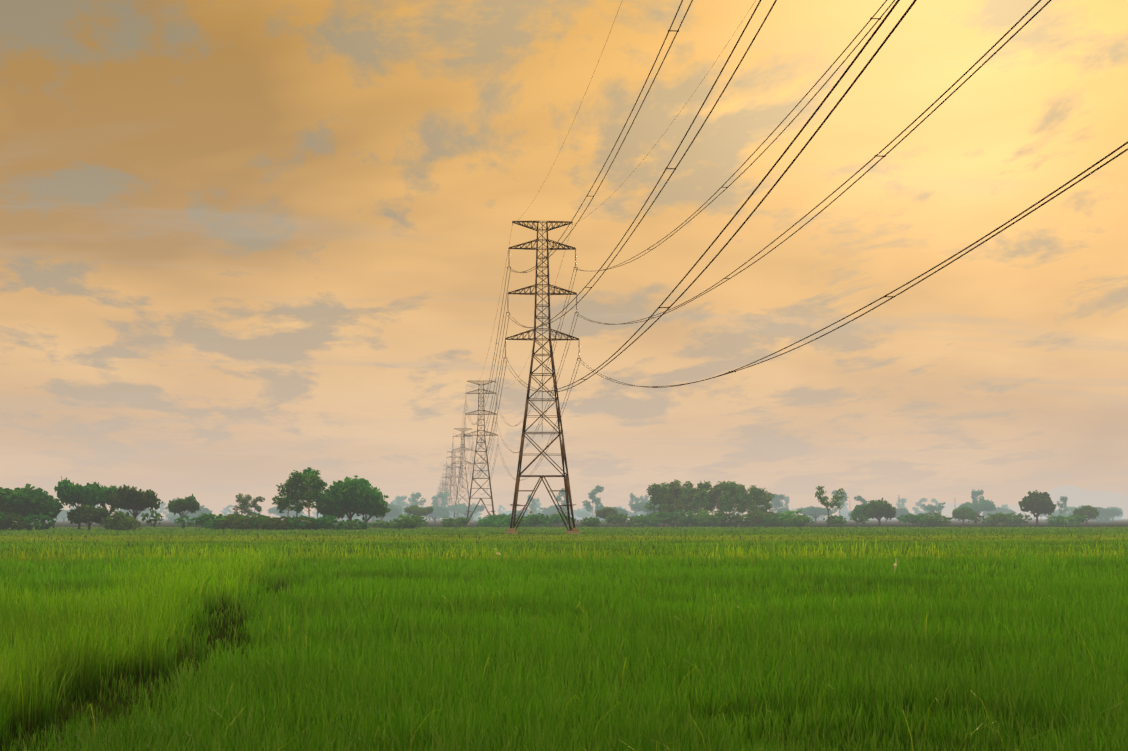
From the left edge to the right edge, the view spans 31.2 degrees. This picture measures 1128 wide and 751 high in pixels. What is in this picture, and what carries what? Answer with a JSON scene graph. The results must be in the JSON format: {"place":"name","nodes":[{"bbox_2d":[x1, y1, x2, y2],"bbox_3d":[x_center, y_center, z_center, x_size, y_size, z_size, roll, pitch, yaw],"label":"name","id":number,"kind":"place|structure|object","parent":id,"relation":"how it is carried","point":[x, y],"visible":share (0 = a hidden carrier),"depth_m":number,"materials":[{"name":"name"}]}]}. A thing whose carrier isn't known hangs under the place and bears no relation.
{"place":"outdoors","nodes":[
{"label":"outdoors","id":0,"kind":"place"},
{"bbox_2d":[0,0,1127,516],"label":"sky","id":1,"kind":"structure","parent":0,"point":[245,245],"materials":[{"name":"orange"}]},
{"bbox_2d":[1,517,1127,750],"bbox_3d":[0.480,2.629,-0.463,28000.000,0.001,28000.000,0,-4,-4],"label":"ground","id":2,"kind":"structure","parent":0,"point":[221,635],"depth_m":46.90,"materials":[{"name":"green plant"}]},
{"bbox_2d":[0,490,25,514],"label":"round tree","id":3,"kind":"object","parent":2,"relation":"on","point":[4,505],"visible":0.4,"depth_m":372.30,"materials":[{"name":"green plant"}]},
{"bbox_2d":[0,511,27,530],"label":"bush","id":4,"kind":"object","parent":2,"relation":"on","point":[13,523],"visible":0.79,"depth_m":367.51,"materials":[{"name":"green plant"}]},
{"bbox_2d":[0,511,55,530],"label":"bush","id":5,"kind":"object","parent":2,"relation":"on","point":[43,518],"visible":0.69,"depth_m":368.58,"materials":[{"name":"green plant"}]},
{"bbox_2d":[0,484,65,529],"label":"round tree","id":6,"kind":"object","parent":2,"relation":"on","point":[23,498],"visible":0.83,"depth_m":374.65,"materials":[{"name":"green plant"}]},
{"bbox_2d":[23,497,59,528],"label":"round tree","id":7,"kind":"object","parent":2,"relation":"on","point":[55,514],"visible":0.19,"depth_m":375.67,"materials":[{"name":"green plant"}]},
{"bbox_2d":[54,477,99,528],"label":"rain tree","id":8,"kind":"object","parent":2,"relation":"on","point":[69,492],"visible":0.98,"depth_m":380.22,"materials":[{"name":"green plant"}]},
{"bbox_2d":[66,503,110,529],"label":"round tree","id":9,"kind":"object","parent":2,"relation":"on","point":[86,514],"visible":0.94,"depth_m":374.65,"materials":[{"name":"green plant"}]},
{"bbox_2d":[88,481,125,529],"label":"rain tree","id":10,"kind":"object","parent":2,"relation":"on","point":[104,494],"visible":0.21,"depth_m":385.24,"materials":[{"name":"green plant"}]},
{"bbox_2d":[99,515,142,530],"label":"bush","id":11,"kind":"object","parent":2,"relation":"on","point":[103,520],"visible":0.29,"depth_m":373.88,"materials":[{"name":"green plant"}]},
{"bbox_2d":[106,510,162,529],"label":"bush","id":12,"kind":"object","parent":2,"relation":"on","point":[126,522],"visible":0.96,"depth_m":369.19,"materials":[{"name":"green plant"}]},
{"bbox_2d":[109,484,163,530],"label":"rain tree","id":13,"kind":"object","parent":2,"relation":"on","point":[133,499],"visible":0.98,"depth_m":380.62,"materials":[{"name":"green plant"}]},
{"bbox_2d":[166,494,200,525],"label":"rain tree","id":14,"kind":"object","parent":2,"relation":"on","point":[191,504],"visible":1,"depth_m":419.82,"materials":[{"name":"green plant"}]},
{"bbox_2d":[181,505,211,517],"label":"round tree","id":15,"kind":"object","parent":2,"relation":"on","point":[202,510],"visible":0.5,"depth_m":830.52,"materials":[{"name":"green plant"}]},
{"bbox_2d":[174,515,239,530],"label":"bush","id":16,"kind":"object","parent":2,"relation":"on","point":[190,523],"visible":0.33,"depth_m":391.65,"materials":[{"name":"green plant"}]},
{"bbox_2d":[190,512,265,529],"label":"bush","id":17,"kind":"object","parent":2,"relation":"on","point":[206,519],"visible":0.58,"depth_m":392.24,"materials":[{"name":"green plant"}]},
{"bbox_2d":[214,514,269,530],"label":"bush","id":18,"kind":"object","parent":2,"relation":"on","point":[235,524],"visible":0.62,"depth_m":388.88,"materials":[{"name":"green plant"}]},
{"bbox_2d":[233,493,251,515],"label":"eucalyptus tree","id":19,"kind":"object","parent":2,"relation":"on","point":[244,505],"visible":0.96,"depth_m":512.11,"materials":[{"name":"green plant"}]},
{"bbox_2d":[245,496,264,516],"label":"eucalyptus tree","id":20,"kind":"object","parent":2,"relation":"on","point":[255,504],"visible":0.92,"depth_m":521.93,"materials":[{"name":"green plant"}]},
{"bbox_2d":[267,505,303,516],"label":"round tree","id":21,"kind":"object","parent":2,"relation":"on","point":[274,510],"visible":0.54,"depth_m":990.42,"materials":[{"name":"green plant"}]},
{"bbox_2d":[257,516,319,530],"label":"bush","id":22,"kind":"object","parent":2,"relation":"on","point":[275,523],"visible":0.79,"depth_m":371.93,"materials":[{"name":"green plant"}]},
{"bbox_2d":[272,473,305,516],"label":"eucalyptus tree","id":23,"kind":"object","parent":2,"relation":"on","point":[288,490],"visible":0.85,"depth_m":382.87,"materials":[{"name":"green plant"}]},
{"bbox_2d":[279,467,319,516],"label":"eucalyptus tree","id":24,"kind":"object","parent":2,"relation":"on","point":[305,473],"visible":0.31,"depth_m":387.25,"materials":[{"name":"green plant"}]},
{"bbox_2d":[289,470,327,517],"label":"eucalyptus tree","id":25,"kind":"object","parent":2,"relation":"on","point":[309,496],"visible":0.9,"depth_m":381.56,"materials":[{"name":"green plant"}]},
{"bbox_2d":[283,514,338,529],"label":"bush","id":26,"kind":"object","parent":2,"relation":"on","point":[303,523],"visible":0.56,"depth_m":373.11,"materials":[{"name":"green plant"}]},
{"bbox_2d":[306,479,329,528],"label":"eucalyptus tree","id":27,"kind":"object","parent":2,"relation":"on","point":[322,509],"visible":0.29,"depth_m":389.87,"materials":[{"name":"green plant"}]},
{"bbox_2d":[314,499,348,528],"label":"round tree","id":28,"kind":"object","parent":2,"relation":"on","point":[336,515],"visible":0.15,"depth_m":392.55,"materials":[{"name":"green plant"}]},
{"bbox_2d":[304,518,369,529],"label":"bush","id":29,"kind":"object","parent":2,"relation":"on","point":[343,525],"visible":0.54,"depth_m":377.71,"materials":[{"name":"green plant"}]},
{"bbox_2d":[320,475,384,528],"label":"round tree","id":30,"kind":"object","parent":2,"relation":"on","point":[354,495],"visible":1,"depth_m":386.71,"materials":[{"name":"green plant"}]},
{"bbox_2d":[351,487,390,529],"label":"round tree","id":31,"kind":"object","parent":2,"relation":"on","point":[381,510],"visible":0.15,"depth_m":391.74,"materials":[{"name":"green plant"}]},
{"bbox_2d":[369,520,395,528],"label":"bush","id":32,"kind":"object","parent":2,"relation":"on","point":[380,525],"visible":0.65,"depth_m":426.16,"materials":[{"name":"green plant"}]},
{"bbox_2d":[366,502,401,522],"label":"round tree","id":33,"kind":"object","parent":2,"relation":"on","point":[393,512],"visible":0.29,"depth_m":816.40,"materials":[{"name":"green plant"}]},
{"bbox_2d":[395,495,407,507],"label":"eucalyptus tree","id":34,"kind":"object","parent":2,"relation":"on","point":[399,500],"visible":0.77,"depth_m":1134.85,"materials":[{"name":"green plant"}]},
{"bbox_2d":[384,514,427,529],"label":"bush","id":35,"kind":"object","parent":2,"relation":"on","point":[412,521],"visible":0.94,"depth_m":413.32,"materials":[{"name":"green plant"}]},
{"bbox_2d":[404,504,432,524],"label":"rain tree","id":36,"kind":"object","parent":2,"relation":"on","point":[416,510],"visible":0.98,"depth_m":614.51,"materials":[{"name":"green plant"}]},
{"bbox_2d":[411,492,425,507],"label":"eucalyptus tree","id":37,"kind":"object","parent":2,"relation":"on","point":[416,496],"visible":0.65,"depth_m":934.38,"materials":[{"name":"green plant"}]},
{"bbox_2d":[427,506,449,522],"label":"round tree","id":38,"kind":"object","parent":2,"relation":"on","point":[440,512],"visible":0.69,"depth_m":843.09,"materials":[{"name":"green plant"}]},
{"bbox_2d":[431,491,449,521],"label":"eucalyptus tree","id":39,"kind":"object","parent":2,"relation":"on","point":[435,502],"visible":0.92,"depth_m":957.93,"materials":[{"name":"green plant"}]},
{"bbox_2d":[446,451,461,502],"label":"pylon","id":40,"kind":"object","parent":2,"relation":"on","point":[455,485],"visible":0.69,"depth_m":1341.40,"materials":[{"name":"metal"}]},
{"bbox_2d":[435,0,1127,505],"bbox_3d":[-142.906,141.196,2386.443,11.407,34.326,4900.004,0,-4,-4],"label":"conductors","id":41,"kind":"object","parent":40,"relation":"attached to","point":[751,214],"visible":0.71,"depth_m":100.97,"materials":[{"name":"grey metal"}]},
{"bbox_2d":[440,517,469,527],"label":"bush","id":42,"kind":"object","parent":2,"relation":"on","point":[463,522],"visible":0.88,"depth_m":466.51,"materials":[{"name":"green plant"}]},
{"bbox_2d":[451,428,473,521],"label":"pylon","id":43,"kind":"object","parent":2,"relation":"on","point":[464,468],"visible":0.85,"depth_m":993.05,"materials":[{"name":"metal"}]},
{"bbox_2d":[447,503,484,515],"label":"rain tree","id":44,"kind":"object","parent":2,"relation":"on","point":[461,508],"visible":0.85,"depth_m":952.66,"materials":[{"name":"green plant"}]},
{"bbox_2d":[463,381,498,524],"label":"pylon","id":45,"kind":"object","parent":2,"relation":"on","point":[478,435],"visible":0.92,"depth_m":644.79,"materials":[{"name":"metal"}]},
{"bbox_2d":[475,517,510,527],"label":"bush","id":46,"kind":"object","parent":2,"relation":"on","point":[499,522],"visible":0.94,"depth_m":466.28,"materials":[{"name":"green plant"}]},
{"bbox_2d":[483,513,535,527],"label":"bush","id":47,"kind":"object","parent":2,"relation":"on","point":[495,517],"visible":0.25,"depth_m":496.16,"materials":[{"name":"green plant"}]},
{"bbox_2d":[516,513,550,526],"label":"bush","id":48,"kind":"object","parent":2,"relation":"on","point":[534,520],"visible":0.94,"depth_m":477.56,"materials":[{"name":"green plant"}]},
{"bbox_2d":[505,221,580,534],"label":"pylon","id":49,"kind":"object","parent":2,"relation":"on","point":[570,529],"visible":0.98,"depth_m":296.21,"materials":[{"name":"metal"}]},
{"bbox_2d":[537,513,570,526],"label":"bush","id":50,"kind":"object","parent":2,"relation":"on","point":[554,519],"visible":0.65,"depth_m":517.29,"materials":[{"name":"green plant"}]},
{"bbox_2d":[543,505,570,515],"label":"round tree","id":51,"kind":"object","parent":2,"relation":"on","point":[550,510],"visible":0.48,"depth_m":949.81,"materials":[{"name":"green plant"}]},
{"bbox_2d":[555,488,570,511],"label":"eucalyptus tree","id":52,"kind":"object","parent":2,"relation":"on","point":[559,498],"visible":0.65,"depth_m":814.45,"materials":[{"name":"green plant"}]},
{"bbox_2d":[0,526,1127,750],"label":"rice plants","id":53,"kind":"object","parent":2,"relation":"on","point":[572,650],"visible":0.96,"depth_m":35.88,"materials":[{"name":"green plant"}]},
{"bbox_2d":[559,516,602,526],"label":"bush","id":54,"kind":"object","parent":2,"relation":"on","point":[593,522],"visible":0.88,"depth_m":497.63,"materials":[{"name":"green plant"}]},
{"bbox_2d":[582,485,603,515],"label":"eucalyptus tree","id":55,"kind":"object","parent":2,"relation":"on","point":[595,491],"visible":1,"depth_m":781.62,"materials":[{"name":"green plant"}]},
{"bbox_2d":[595,507,617,525],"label":"round tree","id":56,"kind":"object","parent":2,"relation":"on","point":[604,513],"visible":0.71,"depth_m":596.79,"materials":[{"name":"green plant"}]},
{"bbox_2d":[593,505,627,514],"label":"rain tree","id":57,"kind":"object","parent":2,"relation":"on","point":[621,510],"visible":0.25,"depth_m":765.86,"materials":[{"name":"green plant"}]},
{"bbox_2d":[604,513,649,526],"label":"bush","id":58,"kind":"object","parent":2,"relation":"on","point":[613,519],"visible":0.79,"depth_m":557.19,"materials":[{"name":"green plant"}]},
{"bbox_2d":[630,501,663,513],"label":"rain tree","id":59,"kind":"object","parent":2,"relation":"on","point":[639,507],"visible":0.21,"depth_m":780.27,"materials":[{"name":"green plant"}]},
{"bbox_2d":[644,487,667,512],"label":"eucalyptus tree","id":60,"kind":"object","parent":2,"relation":"on","point":[653,495],"visible":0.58,"depth_m":565.70,"materials":[{"name":"green plant"}]},
{"bbox_2d":[648,483,674,525],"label":"eucalyptus tree","id":61,"kind":"object","parent":2,"relation":"on","point":[665,506],"visible":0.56,"depth_m":563.64,"materials":[{"name":"green plant"}]},
{"bbox_2d":[634,510,695,526],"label":"bush","id":62,"kind":"object","parent":2,"relation":"on","point":[656,518],"visible":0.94,"depth_m":541.50,"materials":[{"name":"green plant"}]},
{"bbox_2d":[654,482,680,525],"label":"eucalyptus tree","id":63,"kind":"object","parent":2,"relation":"on","point":[664,487],"visible":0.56,"depth_m":562.93,"materials":[{"name":"green plant"}]},
{"bbox_2d":[663,486,684,526],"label":"eucalyptus tree","id":64,"kind":"object","parent":2,"relation":"on","point":[676,492],"visible":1,"depth_m":547.32,"materials":[{"name":"green plant"}]},
{"bbox_2d":[673,479,693,511],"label":"eucalyptus tree","id":65,"kind":"object","parent":2,"relation":"on","point":[687,484],"visible":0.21,"depth_m":583.75,"materials":[{"name":"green plant"}]},
{"bbox_2d":[679,487,700,524],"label":"eucalyptus tree","id":66,"kind":"object","parent":2,"relation":"on","point":[685,493],"visible":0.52,"depth_m":567.42,"materials":[{"name":"green plant"}]},
{"bbox_2d":[683,488,699,514],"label":"eucalyptus tree","id":67,"kind":"object","parent":2,"relation":"on","point":[689,508],"visible":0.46,"depth_m":564.48,"materials":[{"name":"green plant"}]},
{"bbox_2d":[663,510,728,526],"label":"bush","id":68,"kind":"object","parent":2,"relation":"on","point":[699,521],"visible":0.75,"depth_m":535.89,"materials":[{"name":"green plant"}]},
{"bbox_2d":[690,488,709,526],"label":"eucalyptus tree","id":69,"kind":"object","parent":2,"relation":"on","point":[702,497],"visible":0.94,"depth_m":552.60,"materials":[{"name":"green plant"}]},
{"bbox_2d":[697,481,717,510],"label":"eucalyptus tree","id":70,"kind":"object","parent":2,"relation":"on","point":[707,486],"visible":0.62,"depth_m":560.19,"materials":[{"name":"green plant"}]},
{"bbox_2d":[708,487,726,525],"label":"eucalyptus tree","id":71,"kind":"object","parent":2,"relation":"on","point":[718,491],"visible":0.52,"depth_m":560.62,"materials":[{"name":"green plant"}]},
{"bbox_2d":[686,510,748,526],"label":"bush","id":72,"kind":"object","parent":2,"relation":"on","point":[730,518],"visible":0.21,"depth_m":540.79,"materials":[{"name":"green plant"}]},
{"bbox_2d":[720,488,743,526],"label":"eucalyptus tree","id":73,"kind":"object","parent":2,"relation":"on","point":[725,509],"visible":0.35,"depth_m":554.17,"materials":[{"name":"green plant"}]},
{"bbox_2d":[721,481,746,526],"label":"eucalyptus tree","id":74,"kind":"object","parent":2,"relation":"on","point":[732,492],"visible":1,"depth_m":544.59,"materials":[{"name":"green plant"}]},
{"bbox_2d":[708,510,782,526],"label":"bush","id":75,"kind":"object","parent":2,"relation":"on","point":[752,519],"visible":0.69,"depth_m":537.83,"materials":[{"name":"green plant"}]},
{"bbox_2d":[737,489,759,513],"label":"eucalyptus tree","id":76,"kind":"object","parent":2,"relation":"on","point":[749,497],"visible":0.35,"depth_m":575.16,"materials":[{"name":"green plant"}]},
{"bbox_2d":[746,488,772,512],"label":"eucalyptus tree","id":77,"kind":"object","parent":2,"relation":"on","point":[756,493],"visible":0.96,"depth_m":557.34,"materials":[{"name":"green plant"}]},
{"bbox_2d":[738,510,807,526],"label":"bush","id":78,"kind":"object","parent":2,"relation":"on","point":[782,516],"visible":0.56,"depth_m":538.40,"materials":[{"name":"green plant"}]},
{"bbox_2d":[773,494,787,512],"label":"eucalyptus tree","id":79,"kind":"object","parent":2,"relation":"on","point":[778,499],"visible":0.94,"depth_m":852.66,"materials":[{"name":"green plant"}]},
{"bbox_2d":[780,515,813,526],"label":"bush","id":80,"kind":"object","parent":2,"relation":"on","point":[798,521],"visible":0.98,"depth_m":530.93,"materials":[{"name":"green plant"}]},
{"bbox_2d":[796,506,833,523],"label":"rain tree","id":81,"kind":"object","parent":2,"relation":"on","point":[812,511],"visible":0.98,"depth_m":801.14,"materials":[{"name":"green plant"}]},
{"bbox_2d":[815,486,844,526],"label":"sparse tree","id":82,"kind":"object","parent":2,"relation":"on","point":[822,499],"visible":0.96,"depth_m":553.41,"materials":[{"name":"green plant"}]},
{"bbox_2d":[831,490,848,513],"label":"eucalyptus tree","id":83,"kind":"object","parent":2,"relation":"on","point":[842,501],"visible":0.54,"depth_m":838.37,"materials":[{"name":"green plant"}]},
{"bbox_2d":[823,514,869,526],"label":"bush","id":84,"kind":"object","parent":2,"relation":"on","point":[836,520],"visible":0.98,"depth_m":551.75,"materials":[{"name":"green plant"}]},
{"bbox_2d":[850,503,869,524],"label":"round tree","id":85,"kind":"object","parent":2,"relation":"on","point":[857,511],"visible":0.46,"depth_m":630.37,"materials":[{"name":"green plant"}]},
{"bbox_2d":[862,498,898,525],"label":"round tree","id":86,"kind":"object","parent":2,"relation":"on","point":[878,510],"visible":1,"depth_m":598.82,"materials":[{"name":"green plant"}]},
{"bbox_2d":[896,513,933,525],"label":"bush","id":87,"kind":"object","parent":2,"relation":"on","point":[912,518],"visible":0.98,"depth_m":585.77,"materials":[{"name":"green plant"}]},
{"bbox_2d":[912,498,927,513],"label":"eucalyptus tree","id":88,"kind":"object","parent":2,"relation":"on","point":[917,504],"visible":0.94,"depth_m":1293.93,"materials":[{"name":"green plant"}]},
{"bbox_2d":[924,502,945,512],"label":"sparse tree","id":89,"kind":"object","parent":2,"relation":"on","point":[932,508],"visible":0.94,"depth_m":772.43,"materials":[{"name":"green plant"}]},
{"bbox_2d":[918,512,958,525],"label":"bush","id":90,"kind":"object","parent":2,"relation":"on","point":[938,519],"visible":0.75,"depth_m":587.24,"materials":[{"name":"green plant"}]},
{"bbox_2d":[952,506,975,524],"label":"round tree","id":91,"kind":"object","parent":2,"relation":"on","point":[962,513],"visible":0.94,"depth_m":682.65,"materials":[{"name":"green plant"}]},
{"bbox_2d":[959,499,997,523],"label":"rain tree","id":92,"kind":"object","parent":2,"relation":"on","point":[983,506],"visible":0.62,"depth_m":739.16,"materials":[{"name":"green plant"}]},
{"bbox_2d":[971,489,985,522],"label":"eucalyptus tree","id":93,"kind":"object","parent":2,"relation":"on","point":[975,494],"visible":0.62,"depth_m":841.15,"materials":[{"name":"green plant"}]},
{"bbox_2d":[967,514,1009,525],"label":"bush","id":94,"kind":"object","parent":2,"relation":"on","point":[994,520],"visible":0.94,"depth_m":604.35,"materials":[{"name":"green plant"}]},
{"bbox_2d":[982,507,1008,517],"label":"round tree","id":95,"kind":"object","parent":2,"relation":"on","point":[998,510],"visible":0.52,"depth_m":997.72,"materials":[{"name":"green plant"}]},
{"bbox_2d":[987,512,1031,525],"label":"bush","id":96,"kind":"object","parent":2,"relation":"on","point":[1017,520],"visible":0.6,"depth_m":620.66,"materials":[{"name":"green plant"}]},
{"bbox_2d":[1018,490,1056,525],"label":"round tree","id":97,"kind":"object","parent":2,"relation":"on","point":[1037,503],"visible":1,"depth_m":619.41,"materials":[{"name":"green plant"}]},
{"bbox_2d":[1057,496,1068,515],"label":"eucalyptus tree","id":98,"kind":"object","parent":2,"relation":"on","point":[1064,503],"visible":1,"depth_m":784.16,"materials":[{"name":"green plant"}]},
{"bbox_2d":[1046,514,1087,525],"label":"bush","id":99,"kind":"object","parent":2,"relation":"on","point":[1058,520],"visible":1,"depth_m":597.49,"materials":[{"name":"green plant"}]},
{"bbox_2d":[1073,505,1099,524],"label":"round tree","id":100,"kind":"object","parent":2,"relation":"on","point":[1091,512],"visible":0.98,"depth_m":674.33,"materials":[{"name":"green plant"}]},
{"bbox_2d":[1089,513,1113,522],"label":"bush","id":101,"kind":"object","parent":2,"relation":"on","point":[1099,519],"visible":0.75,"depth_m":845.37,"materials":[{"name":"green plant"}]},
{"bbox_2d":[1093,507,1121,516],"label":"rain tree","id":102,"kind":"object","parent":2,"relation":"on","point":[1114,512],"visible":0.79,"depth_m":872.45,"materials":[{"name":"green plant"}]},
{"bbox_2d":[912,485,1127,516],"bbox_3d":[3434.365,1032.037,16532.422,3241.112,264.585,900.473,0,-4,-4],"label":"hills","id":103,"kind":"structure","parent":0,"point":[1076,496],"depth_m":16446.19,"materials":[{"name":"grey"}]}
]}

